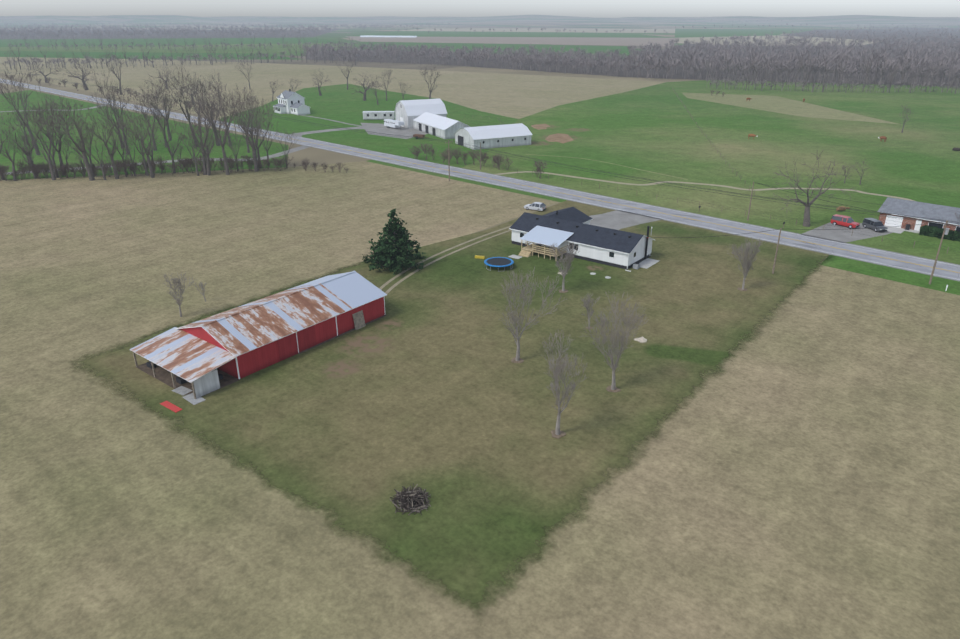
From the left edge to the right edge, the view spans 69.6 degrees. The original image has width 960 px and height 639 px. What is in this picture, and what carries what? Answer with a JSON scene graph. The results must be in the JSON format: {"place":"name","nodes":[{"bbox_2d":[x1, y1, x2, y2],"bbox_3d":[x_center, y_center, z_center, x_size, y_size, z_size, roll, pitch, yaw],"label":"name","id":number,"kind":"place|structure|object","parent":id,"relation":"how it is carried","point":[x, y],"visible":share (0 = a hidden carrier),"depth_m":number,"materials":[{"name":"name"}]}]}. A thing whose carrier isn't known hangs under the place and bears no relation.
{"place":"outdoors","nodes":[
{"label":"outdoors","id":0,"kind":"place"},
{"bbox_2d":[0,51,304,59],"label":"green field","id":1,"kind":"structure","parent":0,"point":[119,55],"depth_m":726.51,"materials":[{"name":"green plant"}]},
{"bbox_2d":[0,29,339,38],"bbox_3d":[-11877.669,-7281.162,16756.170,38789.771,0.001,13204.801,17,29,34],"label":"tree line","id":2,"kind":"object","parent":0,"point":[146,36],"depth_m":1474.56,"materials":[{"name":"grey plant"}]},
{"bbox_2d":[0,37,344,46],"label":"green field","id":3,"kind":"structure","parent":0,"point":[93,42],"depth_m":1160.19,"materials":[{"name":"green plant"}]},
{"bbox_2d":[0,43,352,53],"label":"tree line","id":4,"kind":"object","parent":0,"point":[233,49],"depth_m":893.51,"materials":[{"name":"grey plant"}]},
{"bbox_2d":[126,29,323,29],"bbox_3d":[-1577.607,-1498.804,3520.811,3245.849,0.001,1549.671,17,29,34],"label":"tan field","id":5,"kind":"structure","parent":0,"point":[220,29],"depth_m":2373.81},
{"bbox_2d":[0,350,511,638],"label":"field","id":6,"kind":"structure","parent":0,"point":[121,517],"depth_m":51.53,"materials":[{"name":"beige plant"}]},
{"bbox_2d":[130,271,386,398],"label":"red barn","id":7,"kind":"structure","parent":0,"point":[205,356],"depth_m":79.00,"materials":[{"name":"metal"}]},
{"bbox_2d":[0,161,556,386],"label":"field","id":8,"kind":"structure","parent":0,"point":[86,264],"depth_m":124.65,"materials":[{"name":"beige plant"}]},
{"bbox_2d":[0,62,298,180],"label":"tree line","id":9,"kind":"object","parent":8,"relation":"on","point":[82,145],"visible":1,"depth_m":170.81,"materials":[{"name":"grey plant"}]},
{"bbox_2d":[0,154,348,180],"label":"shrub line","id":10,"kind":"object","parent":8,"relation":"on","point":[62,168],"visible":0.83,"depth_m":172.78,"materials":[{"name":"plant"}]},
{"bbox_2d":[163,272,193,316],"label":"tree","id":11,"kind":"object","parent":8,"relation":"on","point":[179,301],"visible":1,"depth_m":89.69,"materials":[{"name":"grey plant"}]},
{"bbox_2d":[195,282,206,301],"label":"tree","id":12,"kind":"object","parent":8,"relation":"on","point":[202,285],"visible":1,"depth_m":95.26,"materials":[{"name":"grey plant"}]},
{"bbox_2d":[446,140,449,180],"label":"pole line","id":13,"kind":"object","parent":8,"relation":"on","point":[448,159],"visible":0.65,"depth_m":164.94,"materials":[{"name":"brown wood"}]},
{"bbox_2d":[229,106,442,141],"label":"wire line","id":14,"kind":"object","parent":13,"relation":"attached to","point":[355,131],"visible":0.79,"depth_m":184.89,"materials":[{"name":"grey"}]},
{"bbox_2d":[235,106,444,140],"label":"wire line","id":15,"kind":"object","parent":13,"relation":"attached to","point":[357,130],"visible":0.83,"depth_m":185.68,"materials":[{"name":"grey metal"}]},
{"bbox_2d":[237,106,450,140],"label":"wire line","id":16,"kind":"object","parent":13,"relation":"attached to","point":[354,129],"visible":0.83,"depth_m":188.51,"materials":[{"name":"grey metal"}]},
{"bbox_2d":[524,202,545,210],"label":"silver hatchback car","id":17,"kind":"object","parent":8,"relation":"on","point":[539,206],"visible":1,"depth_m":140.87,"materials":[{"name":"grey paint"}]},
{"bbox_2d":[273,89,310,114],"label":"farm house","id":18,"kind":"structure","parent":0,"point":[290,102],"depth_m":283.68,"materials":[{"name":"white wood"}]},
{"bbox_2d":[360,35,416,37],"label":"pond water","id":19,"kind":"structure","parent":0,"point":[385,36],"depth_m":1472.11,"materials":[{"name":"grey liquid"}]},
{"bbox_2d":[305,50,627,76],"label":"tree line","id":20,"kind":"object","parent":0,"point":[490,64],"depth_m":598.64,"materials":[{"name":"brown plant"}]},
{"bbox_2d":[302,41,632,77],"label":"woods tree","id":21,"kind":"object","parent":20,"relation":"on","point":[613,59],"visible":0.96,"depth_m":585.40,"materials":[{"name":"plant"}]},
{"bbox_2d":[0,15,959,292],"bbox_3d":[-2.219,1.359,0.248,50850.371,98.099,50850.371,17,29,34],"label":"ground","id":22,"kind":"structure","parent":0,"point":[514,21],"depth_m":3316.29,"materials":[{"name":"beige soil"}]},
{"bbox_2d":[0,90,288,179],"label":"lawn","id":23,"kind":"structure","parent":22,"relation":"on","point":[216,152],"depth_m":218.79,"materials":[{"name":"green plant"}]},
{"bbox_2d":[0,104,105,111],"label":"lane gravel","id":24,"kind":"structure","parent":23,"relation":"on","point":[57,109],"depth_m":297.68,"materials":[{"name":"grey gravel"}]},
{"bbox_2d":[7,145,308,174],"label":"drainage ditch","id":25,"kind":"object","parent":23,"relation":"on","point":[280,153],"depth_m":195.22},
{"bbox_2d":[0,21,345,39],"bbox_3d":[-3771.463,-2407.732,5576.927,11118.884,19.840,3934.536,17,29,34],"label":"tree line","id":26,"kind":"object","parent":22,"relation":"on","point":[182,31],"visible":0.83,"depth_m":1527.78,"materials":[{"name":"grey plant"}]},
{"bbox_2d":[0,57,357,118],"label":"tan field","id":27,"kind":"structure","parent":22,"relation":"on","point":[229,75],"depth_m":465.84,"materials":[{"name":"beige plant"}]},
{"bbox_2d":[26,58,382,104],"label":"bare trees","id":28,"kind":"object","parent":22,"relation":"on","point":[83,75],"visible":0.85,"depth_m":369.68,"materials":[{"name":"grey plant"}]},
{"bbox_2d":[100,54,441,104],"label":"bare trees","id":29,"kind":"object","parent":22,"relation":"on","point":[375,91],"visible":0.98,"depth_m":326.55,"materials":[{"name":"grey plant"}]},
{"bbox_2d":[9,73,724,178],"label":"roadside farm shrub","id":30,"kind":"object","parent":22,"relation":"on","point":[496,160],"visible":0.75,"depth_m":185.43,"materials":[{"name":"plant"}]},
{"bbox_2d":[220,84,518,167],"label":"lawn","id":31,"kind":"structure","parent":22,"relation":"on","point":[341,103],"depth_m":265.78,"materials":[{"name":"green plant"}]},
{"bbox_2d":[301,115,360,125],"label":"farmhouse path","id":32,"kind":"structure","parent":31,"relation":"on","point":[331,120],"depth_m":265.72,"materials":[{"name":"grey concrete"}]},
{"bbox_2d":[289,123,378,136],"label":"driveway","id":33,"kind":"structure","parent":31,"relation":"on","point":[300,134],"depth_m":242.09,"materials":[{"name":"grey gravel"}]},
{"bbox_2d":[363,111,394,119],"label":"home","id":34,"kind":"object","parent":31,"relation":"on","point":[378,115],"visible":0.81,"depth_m":266.18,"materials":[{"name":"white metal"}]},
{"bbox_2d":[361,123,427,138],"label":"gravel yard","id":35,"kind":"structure","parent":31,"relation":"on","point":[381,129],"depth_m":239.94,"materials":[{"name":"grey gravel"}]},
{"bbox_2d":[384,119,403,127],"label":"truck","id":36,"kind":"object","parent":35,"relation":"on","point":[388,123],"visible":1,"depth_m":244.97,"materials":[{"name":"white metal"}]},
{"bbox_2d":[413,134,428,138],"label":"wagon","id":37,"kind":"object","parent":31,"relation":"on","point":[419,135],"visible":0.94,"depth_m":224.99,"materials":[{"name":"brown metal"}]},
{"bbox_2d":[394,98,469,138],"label":"gambrel barn","id":38,"kind":"structure","parent":31,"relation":"on","point":[428,116],"depth_m":244.84,"materials":[{"name":"white metal"}]},
{"bbox_2d":[454,123,531,149],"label":"barn","id":39,"kind":"structure","parent":31,"relation":"on","point":[499,136],"depth_m":210.72,"materials":[{"name":"white metal"}]},
{"bbox_2d":[346,23,449,30],"bbox_3d":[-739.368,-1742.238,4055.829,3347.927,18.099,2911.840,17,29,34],"label":"horizon tree","id":40,"kind":"object","parent":22,"relation":"on","point":[371,25],"visible":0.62,"depth_m":2590.55,"materials":[{"name":"plant"}]},
{"bbox_2d":[58,200,830,622],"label":"lawn yard","id":41,"kind":"structure","parent":22,"relation":"on","point":[436,394],"depth_m":72.91,"materials":[{"name":"green plant"}]},
{"bbox_2d":[160,401,182,412],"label":"red board","id":42,"kind":"object","parent":41,"relation":"on","point":[171,406],"visible":1,"depth_m":69.99,"materials":[{"name":"red wood"}]},
{"bbox_2d":[172,386,192,394],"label":"concrete slab","id":43,"kind":"structure","parent":41,"relation":"on","point":[181,390],"depth_m":73.00,"materials":[{"name":"grey concrete"}]},
{"bbox_2d":[183,393,204,404],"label":"concrete slab","id":44,"kind":"structure","parent":41,"relation":"on","point":[190,398],"depth_m":71.27,"materials":[{"name":"grey concrete"}]},
{"bbox_2d":[362,208,426,274],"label":"evergreen tree","id":45,"kind":"object","parent":41,"relation":"on","point":[394,248],"visible":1,"depth_m":106.58,"materials":[{"name":"green plant"}]},
{"bbox_2d":[390,483,431,515],"bbox_3d":[-5.637,14.437,56.049,3.649,1.036,3.586,17,29,34],"label":"brush pile","id":46,"kind":"object","parent":41,"relation":"on","point":[413,501],"visible":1,"depth_m":55.83,"materials":[{"name":"grey wood"}]},
{"bbox_2d":[379,226,510,289],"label":"track lane","id":47,"kind":"structure","parent":41,"relation":"on","point":[389,281],"depth_m":114.65,"materials":[{"name":"beige soil"}]},
{"bbox_2d":[384,230,511,296],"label":"track lane","id":48,"kind":"structure","parent":41,"relation":"on","point":[397,283],"depth_m":112.28,"materials":[{"name":"beige soil"}]},
{"bbox_2d":[484,257,513,271],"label":"trampoline","id":49,"kind":"object","parent":41,"relation":"on","point":[498,262],"visible":0.98,"depth_m":108.68,"materials":[{"name":"blue"}]},
{"bbox_2d":[511,357,523,362],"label":"mulch ring","id":50,"kind":"object","parent":41,"relation":"on","point":[513,360],"visible":0.92,"depth_m":79.26,"materials":[{"name":"brown soil"}]},
{"bbox_2d":[498,268,565,360],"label":"yard tree","id":51,"kind":"object","parent":41,"relation":"on","point":[513,314],"visible":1,"depth_m":75.92,"materials":[{"name":"grey plant"}]},
{"bbox_2d":[551,430,565,438],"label":"mulch ring","id":52,"kind":"object","parent":41,"relation":"on","point":[562,434],"visible":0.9,"depth_m":65.28,"materials":[{"name":"brown soil"}]},
{"bbox_2d":[549,242,579,290],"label":"yard tree","id":53,"kind":"object","parent":41,"relation":"on","point":[568,257],"visible":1,"depth_m":98.00,"materials":[{"name":"grey plant"}]},
{"bbox_2d":[542,330,587,434],"bbox_3d":[7.606,6.224,62.828,4.291,10.779,4.664,-8,25,-17],"label":"yard tree","id":54,"kind":"object","parent":41,"relation":"on","point":[557,379],"visible":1,"depth_m":62.24,"materials":[{"name":"grey plant"}]},
{"bbox_2d":[508,207,658,271],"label":"white house","id":55,"kind":"structure","parent":41,"relation":"on","point":[542,234],"depth_m":112.92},
{"bbox_2d":[581,294,598,327],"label":"yard tree","id":56,"kind":"object","parent":41,"relation":"on","point":[586,303],"visible":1,"depth_m":86.83,"materials":[{"name":"grey plant"}]},
{"bbox_2d":[606,386,620,391],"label":"mulch ring","id":57,"kind":"object","parent":41,"relation":"on","point":[608,388],"visible":0.88,"depth_m":73.19,"materials":[{"name":"brown soil"}]},
{"bbox_2d":[580,291,648,389],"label":"yard tree","id":58,"kind":"object","parent":41,"relation":"on","point":[615,336],"visible":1,"depth_m":70.47,"materials":[{"name":"grey plant"}]},
{"bbox_2d":[634,336,646,342],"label":"rock","id":59,"kind":"object","parent":41,"relation":"on","point":[642,339],"visible":0.96,"depth_m":84.38,"materials":[{"name":"white stone"}]},
{"bbox_2d":[726,237,765,289],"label":"yard tree","id":60,"kind":"object","parent":41,"relation":"on","point":[746,263],"visible":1,"depth_m":97.85,"materials":[{"name":"grey plant"}]},
{"bbox_2d":[772,228,781,273],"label":"utility pole","id":61,"kind":"object","parent":41,"relation":"on","point":[776,252],"visible":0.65,"depth_m":105.32,"materials":[{"name":"brown wood"}]},
{"bbox_2d":[651,229,777,237],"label":"service wire","id":62,"kind":"object","parent":61,"relation":"attached to","point":[710,236],"visible":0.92,"depth_m":106.87,"materials":[{"name":"grey"}]},
{"bbox_2d":[796,222,940,229],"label":"service wire","id":63,"kind":"object","parent":61,"relation":"attached to","point":[860,228],"visible":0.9,"depth_m":102.40,"materials":[{"name":"grey"}]},
{"bbox_2d":[367,160,565,201],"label":"verge grass","id":64,"kind":"structure","parent":22,"relation":"on","point":[477,183],"depth_m":165.56,"materials":[{"name":"green plant"}]},
{"bbox_2d":[0,78,959,280],"bbox_3d":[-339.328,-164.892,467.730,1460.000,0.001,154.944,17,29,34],"label":"road shoulder","id":65,"kind":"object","parent":22,"relation":"on","point":[595,205],"depth_m":145.23},
{"bbox_2d":[3,41,959,92],"bbox_3d":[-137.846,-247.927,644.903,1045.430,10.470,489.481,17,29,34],"label":"hedgerow tree","id":66,"kind":"object","parent":22,"relation":"on","point":[931,84],"visible":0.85,"depth_m":539.65,"materials":[{"name":"plant"}]},
{"bbox_2d":[4,35,959,93],"bbox_3d":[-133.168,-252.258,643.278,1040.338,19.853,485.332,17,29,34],"label":"hedgerow tree","id":67,"kind":"object","parent":22,"relation":"on","point":[805,73],"visible":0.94,"depth_m":407.99,"materials":[{"name":"plant"}]},
{"bbox_2d":[348,67,664,118],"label":"farm field","id":68,"kind":"structure","parent":22,"relation":"on","point":[518,96],"depth_m":392.06,"materials":[{"name":"beige plant"}]},
{"bbox_2d":[353,31,671,37],"bbox_3d":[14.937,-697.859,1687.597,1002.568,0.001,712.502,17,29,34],"label":"green field strip","id":69,"kind":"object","parent":22,"relation":"on","point":[483,34],"visible":1,"depth_m":1653.80,"materials":[{"name":"green plant"}]},
{"bbox_2d":[401,28,674,32],"bbox_3d":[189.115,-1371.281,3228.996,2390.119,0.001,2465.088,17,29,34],"label":"tan field","id":70,"kind":"structure","parent":22,"relation":"on","point":[587,30],"depth_m":2185.00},
{"bbox_2d":[398,23,811,35],"bbox_3d":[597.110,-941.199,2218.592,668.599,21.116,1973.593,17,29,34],"label":"tree rows","id":71,"kind":"object","parent":22,"relation":"on","point":[542,29],"visible":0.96,"depth_m":1669.65,"materials":[{"name":"plant"}]},
{"bbox_2d":[589,210,662,229],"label":"gravel drive","id":72,"kind":"object","parent":22,"relation":"on","point":[617,219],"depth_m":135.14,"materials":[{"name":"grey gravel"}]},
{"bbox_2d":[674,35,877,45],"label":"tan field","id":73,"kind":"structure","parent":22,"relation":"on","point":[698,40],"depth_m":1210.86,"materials":[{"name":"beige soil"}]},
{"bbox_2d":[626,23,959,86],"bbox_3d":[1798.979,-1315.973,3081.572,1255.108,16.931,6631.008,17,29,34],"label":"woods","id":74,"kind":"object","parent":22,"relation":"on","point":[727,61],"visible":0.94,"depth_m":518.51,"materials":[{"name":"grey plant"}]},
{"bbox_2d":[820,255,959,294],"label":"verge grass","id":75,"kind":"structure","parent":22,"relation":"on","point":[890,273],"depth_m":106.17,"materials":[{"name":"green plant"}]},
{"bbox_2d":[929,220,949,283],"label":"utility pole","id":76,"kind":"object","parent":22,"relation":"on","point":[945,231],"visible":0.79,"depth_m":99.97,"materials":[{"name":"brown wood"}]},
{"bbox_2d":[451,141,940,220],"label":"wire line","id":77,"kind":"object","parent":76,"relation":"attached to","point":[714,190],"visible":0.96,"depth_m":120.56,"materials":[{"name":"grey metal"}]},
{"bbox_2d":[448,142,944,223],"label":"wire line","id":78,"kind":"object","parent":76,"relation":"attached to","point":[713,192],"visible":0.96,"depth_m":118.75,"materials":[{"name":"grey"}]},
{"bbox_2d":[455,141,948,220],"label":"wire line","id":79,"kind":"object","parent":76,"relation":"attached to","point":[720,190],"visible":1,"depth_m":120.78,"materials":[{"name":"grey metal"}]},
{"bbox_2d":[754,182,938,222],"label":"wire cross","id":80,"kind":"object","parent":76,"relation":"attached to","point":[847,205],"visible":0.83,"depth_m":112.56,"materials":[{"name":"grey"}]},
{"bbox_2d":[0,79,959,280],"bbox_3d":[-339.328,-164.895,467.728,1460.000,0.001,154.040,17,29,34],"label":"road","id":81,"kind":"structure","parent":0,"point":[838,251],"depth_m":142.93,"materials":[{"name":"grey asphalt"}]},
{"bbox_2d":[26,87,958,279],"bbox_3d":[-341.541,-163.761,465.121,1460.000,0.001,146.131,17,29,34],"label":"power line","id":82,"kind":"object","parent":81,"relation":"on","point":[604,206],"depth_m":139.22,"materials":[{"name":"white paint"}]},
{"bbox_2d":[29,84,955,265],"bbox_3d":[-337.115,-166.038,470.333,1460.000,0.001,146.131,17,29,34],"label":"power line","id":83,"kind":"object","parent":81,"relation":"on","point":[602,196],"depth_m":146.76,"materials":[{"name":"white paint"}]},
{"bbox_2d":[164,113,956,272],"bbox_3d":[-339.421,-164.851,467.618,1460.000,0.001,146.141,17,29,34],"label":"yellow road line","id":84,"kind":"object","parent":81,"relation":"on","point":[657,212],"depth_m":136.46,"materials":[{"name":"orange paint"}]},
{"bbox_2d":[175,115,959,272],"bbox_3d":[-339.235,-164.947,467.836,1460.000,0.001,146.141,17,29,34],"label":"yellow road line","id":85,"kind":"object","parent":81,"relation":"on","point":[595,199],"depth_m":149.17,"materials":[{"name":"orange paint"}]},
{"bbox_2d":[0,0,959,17],"label":"sky","id":86,"kind":"structure","parent":0,"point":[198,8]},
{"bbox_2d":[360,42,629,59],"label":"green field","id":87,"kind":"structure","parent":0,"point":[592,49],"depth_m":956.31,"materials":[{"name":"green plant"}]},
{"bbox_2d":[345,36,673,45],"bbox_3d":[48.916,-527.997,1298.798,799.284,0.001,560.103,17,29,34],"label":"brown field","id":88,"kind":"structure","parent":0,"point":[577,41],"depth_m":1211.86,"materials":[{"name":"soil"}]},
{"bbox_2d":[526,154,687,179],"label":"cattle track","id":89,"kind":"structure","parent":0,"point":[615,164],"depth_m":185.89,"materials":[{"name":"brown soil"}]},
{"bbox_2d":[447,265,959,638],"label":"field","id":90,"kind":"structure","parent":0,"point":[794,473],"depth_m":55.98,"materials":[{"name":"beige plant"}]},
{"bbox_2d":[463,91,959,264],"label":"pasture field","id":91,"kind":"structure","parent":0,"point":[917,159],"depth_m":196.67,"materials":[{"name":"green plant"}]},
{"bbox_2d":[531,124,550,129],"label":"soil patch","id":92,"kind":"object","parent":91,"relation":"on","point":[540,126],"visible":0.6,"depth_m":251.05,"materials":[{"name":"brown soil"}]},
{"bbox_2d":[545,133,573,142],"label":"soil patch","id":93,"kind":"object","parent":91,"relation":"on","point":[561,138],"visible":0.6,"depth_m":226.03,"materials":[{"name":"brown soil"}]},
{"bbox_2d":[494,171,913,200],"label":"dirt track","id":94,"kind":"structure","parent":91,"relation":"on","point":[704,184],"depth_m":163.55,"materials":[{"name":"beige soil"}]},
{"bbox_2d":[672,88,754,194],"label":"pasture fence","id":95,"kind":"object","parent":91,"relation":"on","point":[710,143],"visible":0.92,"depth_m":220.25,"materials":[{"name":"brown wood"}]},
{"bbox_2d":[505,167,955,253],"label":"fence posts","id":96,"kind":"object","parent":91,"relation":"on","point":[738,211],"depth_m":137.31,"materials":[{"name":"brown wood"}]},
{"bbox_2d":[747,182,753,220],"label":"pole","id":97,"kind":"object","parent":91,"relation":"on","point":[750,203],"visible":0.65,"depth_m":133.09,"materials":[{"name":"brown wood"}]},
{"bbox_2d":[755,182,880,204],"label":"wire cross","id":98,"kind":"object","parent":97,"relation":"attached to","point":[814,194],"visible":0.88,"depth_m":131.68,"materials":[{"name":"grey"}]},
{"bbox_2d":[682,93,901,124],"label":"bare field patch","id":99,"kind":"object","parent":91,"relation":"on","point":[778,104],"depth_m":309.57,"materials":[{"name":"beige soil"}]},
{"bbox_2d":[772,150,855,226],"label":"bare tree","id":100,"kind":"object","parent":91,"relation":"on","point":[806,221],"depth_m":128.56,"materials":[{"name":"grey plant"}]},
{"bbox_2d":[836,206,849,210],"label":"cow","id":101,"kind":"object","parent":91,"relation":"on","point":[839,208],"visible":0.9,"depth_m":140.30},
{"bbox_2d":[800,222,892,242],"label":"gravel drive","id":102,"kind":"structure","parent":91,"relation":"on","point":[842,236],"depth_m":126.36,"materials":[{"name":"grey gravel"}]},
{"bbox_2d":[878,136,886,141],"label":"cow","id":103,"kind":"object","parent":91,"relation":"on","point":[883,137],"visible":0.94,"depth_m":219.52},
{"bbox_2d":[843,104,959,221],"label":"bare trees","id":104,"kind":"object","parent":91,"relation":"on","point":[906,111],"depth_m":163.73,"materials":[{"name":"grey plant"}]},
{"bbox_2d":[877,197,959,233],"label":"brick house","id":105,"kind":"structure","parent":91,"relation":"on","point":[911,209],"depth_m":128.14,"materials":[{"name":"grey"}]},
{"bbox_2d":[919,225,959,241],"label":"hedge","id":106,"kind":"object","parent":91,"relation":"on","point":[932,231],"visible":0.81,"depth_m":123.70,"materials":[{"name":"green plant"}]},
{"bbox_2d":[675,29,792,37],"bbox_3d":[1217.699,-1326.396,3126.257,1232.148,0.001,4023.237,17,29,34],"label":"green field","id":107,"kind":"structure","parent":0,"point":[682,33],"depth_m":1882.64,"materials":[{"name":"green plant"}]},
{"bbox_2d":[628,27,959,86],"bbox_3d":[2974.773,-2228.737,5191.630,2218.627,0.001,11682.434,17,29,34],"label":"woods floor","id":108,"kind":"structure","parent":0,"point":[704,73],"depth_m":539.31,"materials":[{"name":"brown soil"}]},
{"bbox_2d":[628,80,959,100],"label":"forest floor","id":109,"kind":"structure","parent":0,"point":[903,93],"depth_m":375.82,"materials":[{"name":"brown soil"}]}
]}

